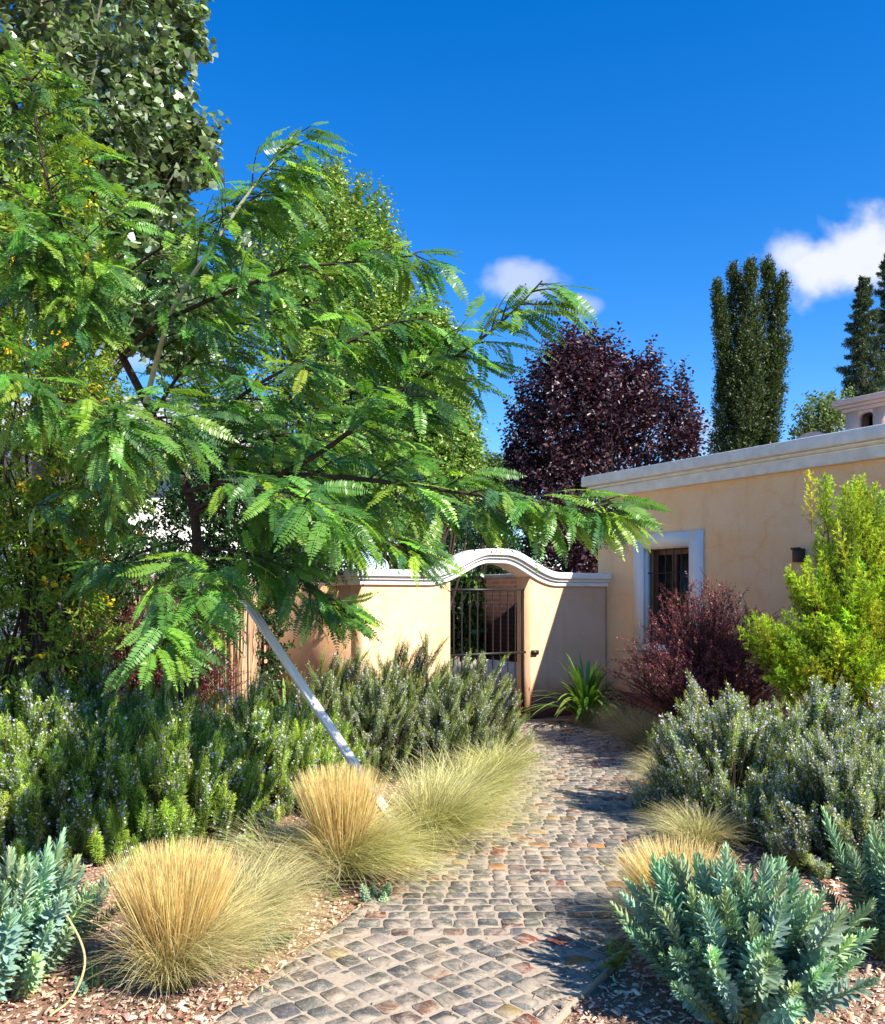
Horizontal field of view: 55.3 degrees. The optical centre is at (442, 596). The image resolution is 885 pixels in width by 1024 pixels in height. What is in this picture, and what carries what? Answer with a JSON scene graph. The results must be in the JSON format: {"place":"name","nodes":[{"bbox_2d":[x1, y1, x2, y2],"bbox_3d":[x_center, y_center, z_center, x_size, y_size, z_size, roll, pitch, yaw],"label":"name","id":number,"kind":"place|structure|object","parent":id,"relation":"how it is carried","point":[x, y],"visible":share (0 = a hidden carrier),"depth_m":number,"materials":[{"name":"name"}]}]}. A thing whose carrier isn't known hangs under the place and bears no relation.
{"place":"outdoors","nodes":[
{"label":"outdoors","id":0,"kind":"place"},
{"bbox_2d":[74,954,125,995],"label":"spurge plant","id":1,"kind":"object","parent":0,"point":[92,980],"visible":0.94,"depth_m":3.46,"materials":[{"name":"green plant"}]},
{"bbox_2d":[0,396,276,684],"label":"white house","id":2,"kind":"structure","parent":0,"point":[142,515],"depth_m":11.30,"materials":[{"name":"white paint"}]},
{"bbox_2d":[207,719,665,1023],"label":"path","id":3,"kind":"structure","parent":0,"point":[522,938],"depth_m":4.03,"materials":[{"name":"stone"}]},
{"bbox_2d":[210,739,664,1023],"bbox_3d":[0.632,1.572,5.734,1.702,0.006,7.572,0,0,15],"label":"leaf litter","id":4,"kind":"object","parent":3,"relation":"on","point":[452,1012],"visible":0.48,"depth_m":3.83,"materials":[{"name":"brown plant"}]},
{"bbox_2d":[0,688,884,1023],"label":"ground","id":5,"kind":"structure","parent":0,"point":[606,1016],"depth_m":3.54,"materials":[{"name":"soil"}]},
{"bbox_2d":[0,686,13,731],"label":"rosemary bush","id":6,"kind":"object","parent":5,"relation":"on","point":[2,706],"visible":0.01,"depth_m":5.68,"materials":[{"name":"green plant"}]},
{"bbox_2d":[0,206,32,484],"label":"plum tree","id":7,"kind":"object","parent":5,"relation":"on","point":[5,304],"visible":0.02,"depth_m":8.64,"materials":[{"name":"plant"}]},
{"bbox_2d":[0,661,56,729],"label":"rosemary bush","id":8,"kind":"object","parent":5,"relation":"on","point":[11,696],"visible":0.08,"depth_m":6.84,"materials":[{"name":"green plant"}]},
{"bbox_2d":[0,671,118,869],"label":"rosemary bush","id":9,"kind":"object","parent":5,"relation":"on","point":[17,763],"visible":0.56,"depth_m":5.16,"materials":[{"name":"green plant"}]},
{"bbox_2d":[0,827,129,1000],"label":"spurge plant","id":10,"kind":"object","parent":5,"relation":"on","point":[38,942],"visible":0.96,"depth_m":3.40,"materials":[{"name":"green plant"}]},
{"bbox_2d":[49,912,85,1015],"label":"dry stem","id":11,"kind":"object","parent":5,"relation":"on","point":[79,982],"visible":0.94,"depth_m":3.29,"materials":[{"name":"beige plant"}]},
{"bbox_2d":[0,590,142,708],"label":"barberry bush","id":12,"kind":"object","parent":5,"relation":"on","point":[90,643],"visible":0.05,"depth_m":8.09,"materials":[{"name":"red plant"}]},
{"bbox_2d":[0,518,142,690],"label":"evergreen shrub","id":13,"kind":"object","parent":5,"relation":"on","point":[11,617],"visible":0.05,"depth_m":8.82,"materials":[{"name":"green plant"}]},
{"bbox_2d":[0,40,168,724],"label":"flowering shrub","id":14,"kind":"object","parent":5,"relation":"on","point":[11,517],"visible":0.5,"depth_m":6.82,"materials":[{"name":"green plant"}]},
{"bbox_2d":[11,641,160,747],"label":"rosemary bush","id":15,"kind":"object","parent":5,"relation":"on","point":[92,701],"visible":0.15,"depth_m":6.80,"materials":[{"name":"green plant"}]},
{"bbox_2d":[0,440,191,616],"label":"evergreen shrub","id":16,"kind":"object","parent":5,"relation":"on","point":[134,589],"visible":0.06,"depth_m":8.82,"materials":[{"name":"green plant"}]},
{"bbox_2d":[7,687,188,865],"bbox_3d":[-2.207,1.115,5.493,1.322,1.038,1.256,0,0,-19],"label":"rosemary bush","id":17,"kind":"object","parent":5,"relation":"on","point":[126,742],"visible":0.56,"depth_m":5.13,"materials":[{"name":"green plant"}]},
{"bbox_2d":[0,0,233,696],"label":"poplar tree","id":18,"kind":"object","parent":5,"relation":"on","point":[158,130],"visible":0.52,"depth_m":7.85,"materials":[{"name":"green plant"}]},
{"bbox_2d":[31,574,268,732],"bbox_3d":[-3.368,0.672,9.591,2.731,1.956,1.884,0,0,0],"label":"reed fence","id":19,"kind":"object","parent":5,"relation":"on","point":[249,662],"visible":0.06,"depth_m":8.76,"materials":[{"name":"beige plant"}]},
{"bbox_2d":[64,689,266,865],"bbox_3d":[-1.721,1.125,5.508,1.231,1.018,1.296,0,0,0],"label":"rosemary bush","id":20,"kind":"object","parent":5,"relation":"on","point":[208,792],"visible":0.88,"depth_m":5.21,"materials":[{"name":"green plant"}]},
{"bbox_2d":[82,575,251,712],"bbox_3d":[-2.615,0.690,8.107,1.587,1.829,1.529,0,0,0],"label":"barberry bush","id":21,"kind":"object","parent":5,"relation":"on","point":[158,676],"visible":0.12,"depth_m":7.97,"materials":[{"name":"red plant"}]},
{"bbox_2d":[102,665,236,754],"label":"rosemary bush","id":22,"kind":"object","parent":5,"relation":"on","point":[161,698],"visible":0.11,"depth_m":6.85,"materials":[{"name":"green plant"}]},
{"bbox_2d":[53,834,352,1011],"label":"feather grass","id":23,"kind":"object","parent":5,"relation":"on","point":[174,911],"depth_m":3.35,"materials":[{"name":"beige plant"}]},
{"bbox_2d":[95,834,376,998],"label":"feather grass","id":24,"kind":"object","parent":5,"relation":"on","point":[290,880],"depth_m":3.94,"materials":[{"name":"plant"}]},
{"bbox_2d":[119,387,365,709],"bbox_3d":[-2.333,-0.402,9.771,2.991,4.012,1.571,0,0,-14],"label":"evergreen shrub","id":25,"kind":"object","parent":5,"relation":"on","point":[214,524],"visible":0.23,"depth_m":9.51,"materials":[{"name":"green plant"}]},
{"bbox_2d":[240,952,264,968],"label":"seedling","id":26,"kind":"object","parent":5,"relation":"on","point":[250,966],"visible":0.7,"depth_m":3.62,"materials":[{"name":"green plant"}]},
{"bbox_2d":[190,669,319,835],"bbox_3d":[-1.451,1.085,6.311,1.119,1.106,1.209,0,0,25],"label":"rosemary bush","id":27,"kind":"object","parent":5,"relation":"on","point":[249,738],"visible":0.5,"depth_m":6.13,"materials":[{"name":"green plant"}]},
{"bbox_2d":[226,673,285,716],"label":"agapanthus","id":28,"kind":"object","parent":5,"relation":"on","point":[266,690],"visible":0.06,"depth_m":8.97,"materials":[{"name":"green plant"}]},
{"bbox_2d":[242,922,293,952],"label":"spurge plant","id":29,"kind":"object","parent":5,"relation":"on","point":[282,943],"visible":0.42,"depth_m":3.82,"materials":[{"name":"plant"}]},
{"bbox_2d":[195,807,370,894],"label":"feather grass","id":30,"kind":"object","parent":5,"relation":"on","point":[251,839],"depth_m":4.70,"materials":[{"name":"plant"}]},
{"bbox_2d":[264,676,303,716],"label":"agapanthus","id":31,"kind":"object","parent":5,"relation":"on","point":[284,690],"visible":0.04,"depth_m":9.48,"materials":[{"name":"green plant"}]},
{"bbox_2d":[154,139,419,564],"bbox_3d":[-2.432,-2.963,14.017,4.673,9.330,4.383,0,0,0],"label":"pear tree","id":32,"kind":"object","parent":5,"relation":"on","point":[347,216],"visible":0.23,"depth_m":13.39,"materials":[{"name":"green plant"}]},
{"bbox_2d":[246,684,368,816],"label":"rosemary bush","id":33,"kind":"object","parent":5,"relation":"on","point":[329,751],"visible":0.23,"depth_m":6.45,"materials":[{"name":"green plant"}]},
{"bbox_2d":[235,591,420,855],"bbox_3d":[-0.770,0.792,5.485,0.056,2.199,0.040,-28,-16,-29],"label":"stake","id":34,"kind":"object","parent":5,"relation":"on","point":[306,692],"visible":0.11,"depth_m":5.51,"materials":[{"name":"grey wood"}]},
{"bbox_2d":[278,644,387,745],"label":"rosemary bush","id":35,"kind":"object","parent":5,"relation":"on","point":[328,685],"visible":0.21,"depth_m":8.04,"materials":[{"name":"green plant"}]},
{"bbox_2d":[328,885,338,898],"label":"seedling","id":36,"kind":"object","parent":5,"relation":"on","point":[333,892],"visible":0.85,"depth_m":4.45,"materials":[{"name":"green plant"}]},
{"bbox_2d":[0,24,675,742],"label":"locust tree","id":37,"kind":"object","parent":5,"relation":"on","point":[326,508],"visible":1,"depth_m":4.91,"materials":[{"name":"green plant"}]},
{"bbox_2d":[222,760,494,900],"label":"feather grass","id":38,"kind":"object","parent":5,"relation":"on","point":[336,807],"depth_m":4.60,"materials":[{"name":"beige plant"}]},
{"bbox_2d":[359,881,391,902],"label":"spurge plant","id":39,"kind":"object","parent":5,"relation":"on","point":[383,895],"visible":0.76,"depth_m":4.40,"materials":[{"name":"green plant"}]},
{"bbox_2d":[323,670,435,782],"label":"rosemary bush","id":40,"kind":"object","parent":5,"relation":"on","point":[378,735],"visible":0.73,"depth_m":7.43,"materials":[{"name":"green plant"}]},
{"bbox_2d":[344,631,469,765],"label":"rosemary bush","id":41,"kind":"object","parent":5,"relation":"on","point":[397,675],"visible":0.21,"depth_m":8.12,"materials":[{"name":"green plant"}]},
{"bbox_2d":[338,277,492,608],"bbox_3d":[-0.545,-1.608,12.985,2.655,6.619,2.150,0,0,0],"label":"pear tree","id":42,"kind":"object","parent":5,"relation":"on","point":[443,448],"visible":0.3,"depth_m":12.65,"materials":[{"name":"green plant"}]},
{"bbox_2d":[268,548,611,718],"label":"garden wall","id":43,"kind":"structure","parent":5,"relation":"on","point":[564,613],"depth_m":11.14,"materials":[{"name":"beige paint"}]},
{"bbox_2d":[450,588,538,712],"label":"iron gate","id":44,"kind":"structure","parent":43,"relation":"attached to","point":[515,652],"depth_m":11.00,"materials":[{"name":"black metal"}]},
{"bbox_2d":[401,669,506,779],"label":"rosemary bush","id":45,"kind":"object","parent":5,"relation":"on","point":[448,732],"visible":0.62,"depth_m":7.57,"materials":[{"name":"green plant"}]},
{"bbox_2d":[372,745,569,860],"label":"feather grass","id":46,"kind":"object","parent":5,"relation":"on","point":[449,805],"depth_m":5.24,"materials":[{"name":"yellow plant"}]},
{"bbox_2d":[393,480,551,658],"bbox_3d":[0.584,-0.280,15.999,3.178,3.775,2.744,0,0,0],"label":"evergreen shrub","id":47,"kind":"object","parent":5,"relation":"on","point":[493,569],"visible":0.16,"depth_m":15.31,"materials":[{"name":"green plant"}]},
{"bbox_2d":[381,741,575,825],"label":"feather grass","id":48,"kind":"object","parent":5,"relation":"on","point":[503,779],"depth_m":6.07,"materials":[{"name":"yellow plant"}]},
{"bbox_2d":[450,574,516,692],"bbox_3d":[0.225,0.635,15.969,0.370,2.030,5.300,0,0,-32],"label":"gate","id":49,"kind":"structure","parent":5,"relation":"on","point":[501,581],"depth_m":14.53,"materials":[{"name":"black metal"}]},
{"bbox_2d":[380,543,487,670],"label":"ivy","id":50,"kind":"object","parent":49,"relation":"attached to","point":[465,631],"visible":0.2,"depth_m":14.96,"materials":[{"name":"green plant"}]},
{"bbox_2d":[428,648,541,760],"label":"rosemary bush","id":51,"kind":"object","parent":5,"relation":"on","point":[498,696],"visible":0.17,"depth_m":8.18,"materials":[{"name":"green plant"}]},
{"bbox_2d":[430,733,574,785],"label":"feather grass","id":52,"kind":"object","parent":5,"relation":"on","point":[515,760],"depth_m":7.07,"materials":[{"name":"yellow plant"}]},
{"bbox_2d":[471,450,533,574],"bbox_3d":[1.529,-2.084,33.967,4.552,7.570,3.546,0,0,0],"label":"distant tree","id":53,"kind":"object","parent":5,"relation":"on","point":[494,461],"visible":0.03,"depth_m":33.00,"materials":[{"name":"green plant"}]},
{"bbox_2d":[485,725,552,755],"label":"feather grass","id":54,"kind":"object","parent":5,"relation":"on","point":[526,743],"depth_m":8.21,"materials":[{"name":"yellow plant"}]},
{"bbox_2d":[513,652,643,734],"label":"agapanthus","id":55,"kind":"object","parent":5,"relation":"on","point":[584,694],"visible":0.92,"depth_m":10.31,"materials":[{"name":"green plant"}]},
{"bbox_2d":[493,313,718,572],"bbox_3d":[2.939,-2.042,16.956,4.658,7.488,3.498,0,0,-32],"label":"plum tree","id":56,"kind":"object","parent":5,"relation":"on","point":[595,379],"visible":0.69,"depth_m":16.55,"materials":[{"name":"purple plant"}]},
{"bbox_2d":[599,936,634,974],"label":"seedling","id":57,"kind":"object","parent":5,"relation":"on","point":[616,963],"visible":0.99,"depth_m":3.60,"materials":[{"name":"green plant"}]},
{"bbox_2d":[607,748,667,793],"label":"feather grass","id":58,"kind":"object","parent":5,"relation":"on","point":[639,771],"depth_m":6.94,"materials":[{"name":"plant"}]},
{"bbox_2d":[568,829,753,946],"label":"feather grass","id":59,"kind":"object","parent":5,"relation":"on","point":[641,871],"depth_m":4.02,"materials":[{"name":"beige plant"}]},
{"bbox_2d":[616,796,762,855],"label":"feather grass","id":60,"kind":"object","parent":5,"relation":"on","point":[704,832],"depth_m":5.32,"materials":[{"name":"yellow plant"}]},
{"bbox_2d":[597,567,790,727],"bbox_3d":[2.655,0.654,8.578,2.069,1.901,1.937,0,0,0],"label":"barberry bush","id":61,"kind":"object","parent":5,"relation":"on","point":[714,659],"visible":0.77,"depth_m":8.39,"materials":[{"name":"red plant"}]},
{"bbox_2d":[624,669,806,845],"bbox_3d":[1.904,1.092,5.951,1.290,1.125,1.212,0,0,27],"label":"rosemary bush","id":62,"kind":"object","parent":5,"relation":"on","point":[710,760],"visible":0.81,"depth_m":5.76,"materials":[{"name":"green plant"}]},
{"bbox_2d":[581,391,884,728],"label":"house","id":63,"kind":"structure","parent":5,"relation":"on","point":[740,520],"depth_m":10.16,"materials":[{"name":"paint"}]},
{"bbox_2d":[633,530,703,658],"bbox_3d":[2.970,-0.010,10.929,0.250,1.620,1.174,0,0,-32],"label":"window","id":64,"kind":"structure","parent":63,"relation":"in","point":[680,552],"depth_m":11.09,"materials":[{"name":"white paint"}]},
{"bbox_2d":[791,547,804,561],"bbox_3d":[3.888,-0.453,9.218,0.108,0.160,0.120,0,0,-32],"label":"wall lamp","id":65,"kind":"object","parent":63,"relation":"attached to","point":[798,554],"visible":0.94,"depth_m":9.18,"materials":[{"name":"black metal"}]},
{"bbox_2d":[609,842,880,1023],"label":"spurge plant","id":66,"kind":"object","parent":5,"relation":"on","point":[720,943],"visible":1,"depth_m":3.09,"materials":[{"name":"green plant"}]},
{"bbox_2d":[705,253,795,454],"bbox_3d":[9.464,-4.461,25.803,2.713,12.322,2.152,0,0,0],"label":"cypress tree","id":67,"kind":"object","parent":5,"relation":"on","point":[751,358],"visible":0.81,"depth_m":25.64,"materials":[{"name":"green plant"}]},
{"bbox_2d":[736,673,884,833],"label":"rosemary bush","id":68,"kind":"object","parent":5,"relation":"on","point":[828,713],"visible":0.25,"depth_m":5.70,"materials":[{"name":"green plant"}]},
{"bbox_2d":[737,469,884,738],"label":"golden shrub","id":69,"kind":"object","parent":5,"relation":"on","point":[855,656],"visible":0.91,"depth_m":7.10,"materials":[{"name":"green plant"}]},
{"bbox_2d":[782,383,854,439],"bbox_3d":[10.745,-2.177,24.097,1.996,7.755,1.838,0,0,-32],"label":"young tree","id":70,"kind":"object","parent":5,"relation":"on","point":[829,420],"visible":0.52,"depth_m":23.80,"materials":[{"name":"green plant"}]},
{"bbox_2d":[752,710,884,878],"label":"rosemary bush","id":71,"kind":"object","parent":5,"relation":"on","point":[855,783],"visible":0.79,"depth_m":4.98,"materials":[{"name":"green plant"}]},
{"bbox_2d":[810,805,884,961],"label":"spurge plant","id":72,"kind":"object","parent":5,"relation":"on","point":[865,882],"visible":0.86,"depth_m":3.76,"materials":[{"name":"green plant"}]},
{"bbox_2d":[834,275,884,431],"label":"fir tree","id":73,"kind":"object","parent":5,"relation":"on","point":[862,356],"visible":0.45,"depth_m":26.82,"materials":[{"name":"green plant"}]},
{"bbox_2d":[854,677,884,792],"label":"rosemary bush","id":74,"kind":"object","parent":5,"relation":"on","point":[879,702],"visible":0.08,"depth_m":5.64,"materials":[{"name":"green plant"}]},
{"bbox_2d":[866,254,884,390],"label":"fir tree","id":75,"kind":"object","parent":5,"relation":"on","point":[881,293],"visible":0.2,"depth_m":28.50,"materials":[{"name":"green plant"}]},
{"bbox_2d":[0,0,884,573],"label":"sky","id":76,"kind":"structure","parent":0,"point":[630,151],"materials":[{"name":"blue"}]},
{"bbox_2d":[579,697,665,735],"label":"feather grass","id":77,"kind":"object","parent":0,"point":[621,713],"depth_m":9.66,"materials":[{"name":"plant"}]},
{"bbox_2d":[578,708,682,752],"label":"feather grass","id":78,"kind":"object","parent":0,"point":[635,735],"depth_m":8.64,"materials":[{"name":"plant"}]},
{"bbox_2d":[620,734,673,767],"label":"feather grass","id":79,"kind":"object","parent":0,"point":[649,751],"depth_m":7.63,"materials":[{"name":"plant"}]}
]}

